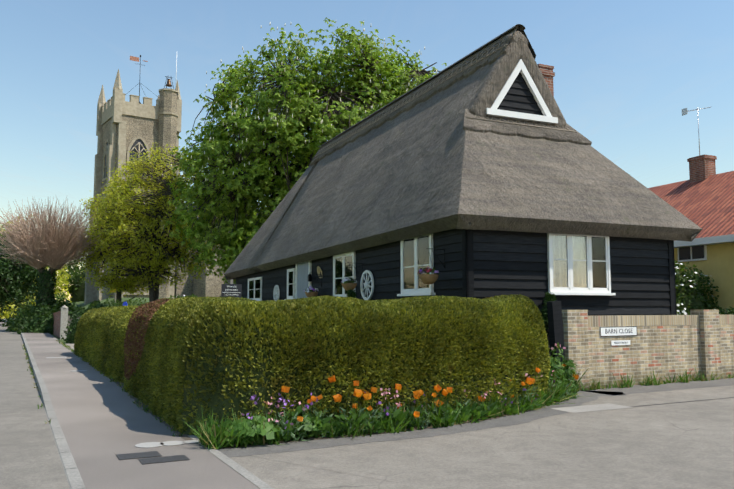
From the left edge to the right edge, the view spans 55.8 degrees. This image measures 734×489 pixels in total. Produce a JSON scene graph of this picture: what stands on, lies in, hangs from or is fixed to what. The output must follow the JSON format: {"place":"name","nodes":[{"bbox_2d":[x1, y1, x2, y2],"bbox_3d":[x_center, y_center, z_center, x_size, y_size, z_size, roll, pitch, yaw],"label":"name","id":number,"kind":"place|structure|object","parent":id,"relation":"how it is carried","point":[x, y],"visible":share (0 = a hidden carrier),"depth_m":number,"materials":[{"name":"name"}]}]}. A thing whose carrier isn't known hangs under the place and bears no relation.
{"place":"outdoors","nodes":[
{"label":"outdoors","id":0,"kind":"place"},
{"bbox_2d":[0,319,69,488],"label":"road","id":1,"kind":"structure","parent":0,"point":[30,458],"depth_m":9.37,"materials":[{"name":"grey asphalt"}]},
{"bbox_2d":[23,332,259,488],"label":"pavement","id":2,"kind":"structure","parent":0,"point":[103,420],"depth_m":9.03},
{"bbox_2d":[22,339,182,436],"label":"pavement weeds","id":3,"kind":"object","parent":2,"relation":"on","point":[72,350],"visible":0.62,"depth_m":14.02,"materials":[{"name":"green plant"}]},
{"bbox_2d":[46,357,198,447],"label":"small pavement covers","id":4,"kind":"object","parent":2,"relation":"on","point":[154,444],"visible":0.92,"depth_m":8.45,"materials":[{"name":"concrete"}]},
{"bbox_2d":[82,357,192,439],"bbox_3d":[-6.456,3.170,16.969,0.196,0.085,18.600,3,-6,-27],"label":"soil strip","id":5,"kind":"object","parent":2,"relation":"on","point":[185,437],"visible":0.21,"depth_m":10.40,"materials":[{"name":"brown soil"}]},
{"bbox_2d":[116,451,189,463],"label":"iron pavement covers","id":6,"kind":"object","parent":2,"relation":"on","point":[153,454],"visible":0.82,"depth_m":7.66,"materials":[{"name":"grey metal"}]},
{"bbox_2d":[51,298,525,487],"bbox_3d":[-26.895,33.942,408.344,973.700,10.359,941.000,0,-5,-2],"label":"ground","id":7,"kind":"structure","parent":0,"point":[80,303],"depth_m":64.26,"materials":[{"name":"green plant"}]},
{"bbox_2d":[0,243,49,314],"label":"tree","id":8,"kind":"object","parent":7,"relation":"on","point":[24,275],"visible":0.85,"depth_m":66.83,"materials":[{"name":"green plant"}]},
{"bbox_2d":[0,223,49,305],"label":"tree","id":9,"kind":"object","parent":7,"relation":"on","point":[8,255],"visible":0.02,"depth_m":92.03,"materials":[{"name":"green plant"}]},
{"bbox_2d":[0,215,71,318],"bbox_3d":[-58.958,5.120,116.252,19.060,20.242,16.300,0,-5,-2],"label":"shrub","id":10,"kind":"object","parent":7,"relation":"on","point":[61,280],"depth_m":114.16,"materials":[{"name":"green plant"}]},
{"bbox_2d":[1,298,72,331],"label":"roadside shrub","id":11,"kind":"object","parent":7,"relation":"on","point":[28,314],"visible":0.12,"depth_m":48.87,"materials":[{"name":"green plant"}]},
{"bbox_2d":[6,296,77,325],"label":"roadside shrub","id":12,"kind":"object","parent":7,"relation":"on","point":[68,303],"visible":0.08,"depth_m":55.79,"materials":[{"name":"green plant"}]},
{"bbox_2d":[14,302,80,333],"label":"roadside shrub","id":13,"kind":"object","parent":7,"relation":"on","point":[42,321],"visible":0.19,"depth_m":44.82,"materials":[{"name":"green plant"}]},
{"bbox_2d":[18,292,82,309],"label":"roadside shrub","id":14,"kind":"object","parent":7,"relation":"on","point":[56,298],"visible":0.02,"depth_m":64.09,"materials":[{"name":"green plant"}]},
{"bbox_2d":[21,332,85,488],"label":"kerb","id":15,"kind":"structure","parent":7,"relation":"on","point":[74,478],"depth_m":9.16,"materials":[{"name":"concrete"}]},
{"bbox_2d":[0,196,109,312],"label":"bare tree","id":16,"kind":"object","parent":7,"relation":"on","point":[55,246],"visible":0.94,"depth_m":48.84,"materials":[{"name":"brown plant"}]},
{"bbox_2d":[53,311,60,337],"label":"brick pillar","id":17,"kind":"structure","parent":7,"relation":"on","point":[57,318],"depth_m":40.79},
{"bbox_2d":[60,305,67,339],"bbox_3d":[-16.240,4.316,37.144,0.480,2.120,0.480,3,-6,-27],"label":"gate post","id":18,"kind":"object","parent":7,"relation":"on","point":[64,318],"visible":0.79,"depth_m":37.01,"materials":[{"name":"grey stone"}]},
{"bbox_2d":[63,342,73,348],"bbox_3d":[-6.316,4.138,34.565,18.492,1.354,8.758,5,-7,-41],"label":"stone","id":19,"kind":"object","parent":7,"relation":"on","point":[71,345],"depth_m":30.52,"materials":[{"name":"beige stone"}]},
{"bbox_2d":[56,254,85,301],"bbox_3d":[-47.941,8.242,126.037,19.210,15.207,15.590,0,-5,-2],"label":"shrub","id":20,"kind":"object","parent":7,"relation":"on","point":[75,276],"depth_m":123.13,"materials":[{"name":"green plant"}]},
{"bbox_2d":[59,312,82,343],"bbox_3d":[-13.293,4.083,33.178,2.700,1.753,2.654,0,-5,-2],"label":"garden shrub","id":21,"kind":"object","parent":7,"relation":"on","point":[72,328],"visible":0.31,"depth_m":32.57,"materials":[{"name":"green plant"}]},
{"bbox_2d":[67,299,113,330],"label":"roadside shrub","id":22,"kind":"object","parent":7,"relation":"on","point":[96,304],"visible":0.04,"depth_m":43.09,"materials":[{"name":"green plant"}]},
{"bbox_2d":[74,177,163,303],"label":"lime tree","id":23,"kind":"object","parent":7,"relation":"on","point":[119,284],"visible":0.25,"depth_m":51.94,"materials":[{"name":"green plant"}]},
{"bbox_2d":[104,297,146,306],"bbox_3d":[-12.375,3.761,35.336,3.722,2.273,3.721,0,-5,-2],"label":"garden shrub","id":24,"kind":"object","parent":7,"relation":"on","point":[117,304],"visible":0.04,"depth_m":35.15,"materials":[{"name":"green plant"}]},
{"bbox_2d":[85,142,228,301],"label":"lime tree","id":25,"kind":"object","parent":7,"relation":"on","point":[150,251],"visible":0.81,"depth_m":48.10,"materials":[{"name":"green plant"}]},
{"bbox_2d":[84,55,257,304],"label":"church tower","id":26,"kind":"structure","parent":7,"relation":"on","point":[124,127],"depth_m":82.52,"materials":[{"name":"stone"}]},
{"bbox_2d":[170,294,196,298],"bbox_3d":[-8.131,2.821,30.586,2.842,1.317,3.064,0,-5,-2],"label":"garden shrub","id":27,"kind":"object","parent":7,"relation":"on","point":[178,296],"visible":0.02,"depth_m":30.54,"materials":[{"name":"green plant"}]},
{"bbox_2d":[189,435,273,488],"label":"pavement edging","id":28,"kind":"object","parent":7,"relation":"on","point":[249,476],"visible":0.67,"depth_m":7.15,"materials":[{"name":"concrete"}]},
{"bbox_2d":[221,279,241,297],"bbox_3d":[-4.060,2.004,20.704,0.600,1.920,0.108,2,-6,-18],"label":"notice board","id":29,"kind":"object","parent":7,"relation":"on","point":[231,289],"visible":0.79,"depth_m":20.72,"materials":[{"name":"black wood"}]},
{"bbox_2d":[164,17,446,283],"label":"horse chestnut tree","id":30,"kind":"object","parent":7,"relation":"on","point":[267,160],"visible":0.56,"depth_m":42.61,"materials":[{"name":"green plant"}]},
{"bbox_2d":[74,294,550,435],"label":"hedge sprays","id":31,"kind":"object","parent":7,"relation":"on","point":[99,336],"visible":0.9,"depth_m":10.02,"materials":[{"name":"green plant"}]},
{"bbox_2d":[119,304,544,436],"bbox_3d":[-5.168,2.273,16.454,6.218,1.807,18.097,5,-7,-44],"label":"hedge","id":32,"kind":"object","parent":7,"relation":"on","point":[219,408],"depth_m":9.07,"materials":[{"name":"green plant"}]},
{"bbox_2d":[124,298,176,379],"bbox_3d":[-4.118,1.793,13.027,0.649,1.573,2.885,3,-6,-26],"label":"brown hedge section","id":33,"kind":"object","parent":32,"relation":"attached to","point":[152,310],"visible":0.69,"depth_m":13.00,"materials":[{"name":"brown plant"}]},
{"bbox_2d":[346,289,356,297],"bbox_3d":[-0.397,1.636,17.455,0.741,1.042,0.708,0,-5,-2],"label":"shrub","id":34,"kind":"object","parent":7,"relation":"on","point":[351,293],"visible":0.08,"depth_m":17.44,"materials":[{"name":"green plant"}]},
{"bbox_2d":[199,404,548,448],"bbox_3d":[1.177,2.642,10.812,7.963,0.018,1.598,5,-7,-43],"label":"soil edge","id":35,"kind":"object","parent":7,"relation":"on","point":[314,438],"visible":0.17,"depth_m":8.96,"materials":[{"name":"soil"}]},
{"bbox_2d":[185,343,733,449],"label":"border plant foliage","id":36,"kind":"object","parent":7,"relation":"on","point":[256,430],"visible":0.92,"depth_m":9.36,"materials":[{"name":"green plant"}]},
{"bbox_2d":[224,24,702,367],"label":"thatched cottage","id":37,"kind":"structure","parent":7,"relation":"on","point":[486,170],"depth_m":16.53,"materials":[{"name":"grey plant"}]},
{"bbox_2d":[540,292,555,329],"bbox_3d":[3.860,1.429,14.569,0.739,0.885,0.708,0,-5,-2],"label":"shrub","id":38,"kind":"object","parent":7,"relation":"on","point":[548,296],"visible":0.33,"depth_m":14.59,"materials":[{"name":"green plant"}]},
{"bbox_2d":[547,301,566,377],"bbox_3d":[3.639,2.132,13.211,0.240,2.100,0.140,-1,-4,-32],"label":"wooden post","id":39,"kind":"object","parent":7,"relation":"on","point":[555,321],"visible":0.36,"depth_m":13.18,"materials":[{"name":"black wood"}]},
{"bbox_2d":[562,310,733,389],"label":"brick wall","id":40,"kind":"structure","parent":7,"relation":"on","point":[706,346],"depth_m":15.29,"materials":[{"name":"beige brick"}]},
{"bbox_2d":[600,326,636,336],"bbox_3d":[5.383,1.856,14.821,1.120,0.200,0.017,3,-6,-29],"label":"street name plate","id":41,"kind":"object","parent":40,"relation":"attached to","point":[620,331],"visible":1,"depth_m":14.81,"materials":[{"name":"white metal"}]},
{"bbox_2d":[611,340,629,345],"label":"sign","id":42,"kind":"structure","parent":40,"relation":"attached to","point":[623,342],"depth_m":14.82,"materials":[{"name":"white metal"}]},
{"bbox_2d":[588,315,733,326],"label":"wall coping","id":43,"kind":"object","parent":40,"relation":"on","point":[629,320],"visible":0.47,"depth_m":15.31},
{"bbox_2d":[648,106,733,312],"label":"neighbour house","id":44,"kind":"structure","parent":7,"relation":"on","point":[703,197],"depth_m":23.86,"materials":[{"name":"red tile"}]},
{"bbox_2d":[675,261,723,314],"bbox_3d":[10.259,1.776,22.764,2.776,2.594,2.800,0,-5,-2],"label":"neighbour shrub","id":45,"kind":"object","parent":7,"relation":"on","point":[689,296],"visible":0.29,"depth_m":22.12,"materials":[{"name":"green plant"}]},
{"bbox_2d":[716,307,733,314],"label":"shrub","id":46,"kind":"object","parent":7,"relation":"on","point":[731,312],"visible":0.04,"depth_m":19.40,"materials":[{"name":"green plant"}]},
{"bbox_2d":[0,0,733,298],"label":"sky","id":47,"kind":"structure","parent":0,"point":[626,71],"materials":[{"name":"blue"}]},
{"bbox_2d":[229,385,733,488],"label":"road","id":48,"kind":"structure","parent":0,"point":[682,444],"depth_m":7.83,"materials":[{"name":"grey asphalt"}]},
{"bbox_2d":[218,378,733,456],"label":"old road edge","id":49,"kind":"object","parent":48,"relation":"on","point":[542,412],"visible":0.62,"depth_m":9.82,"materials":[{"name":"concrete"}]},
{"bbox_2d":[550,403,632,412],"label":"concrete slab","id":50,"kind":"structure","parent":48,"relation":"on","point":[588,408],"depth_m":11.47,"materials":[{"name":"grey concrete"}]},
{"bbox_2d":[632,397,733,406],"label":"road trench seam","id":51,"kind":"object","parent":48,"relation":"on","point":[679,402],"visible":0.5,"depth_m":12.20,"materials":[{"name":"grey asphalt"}]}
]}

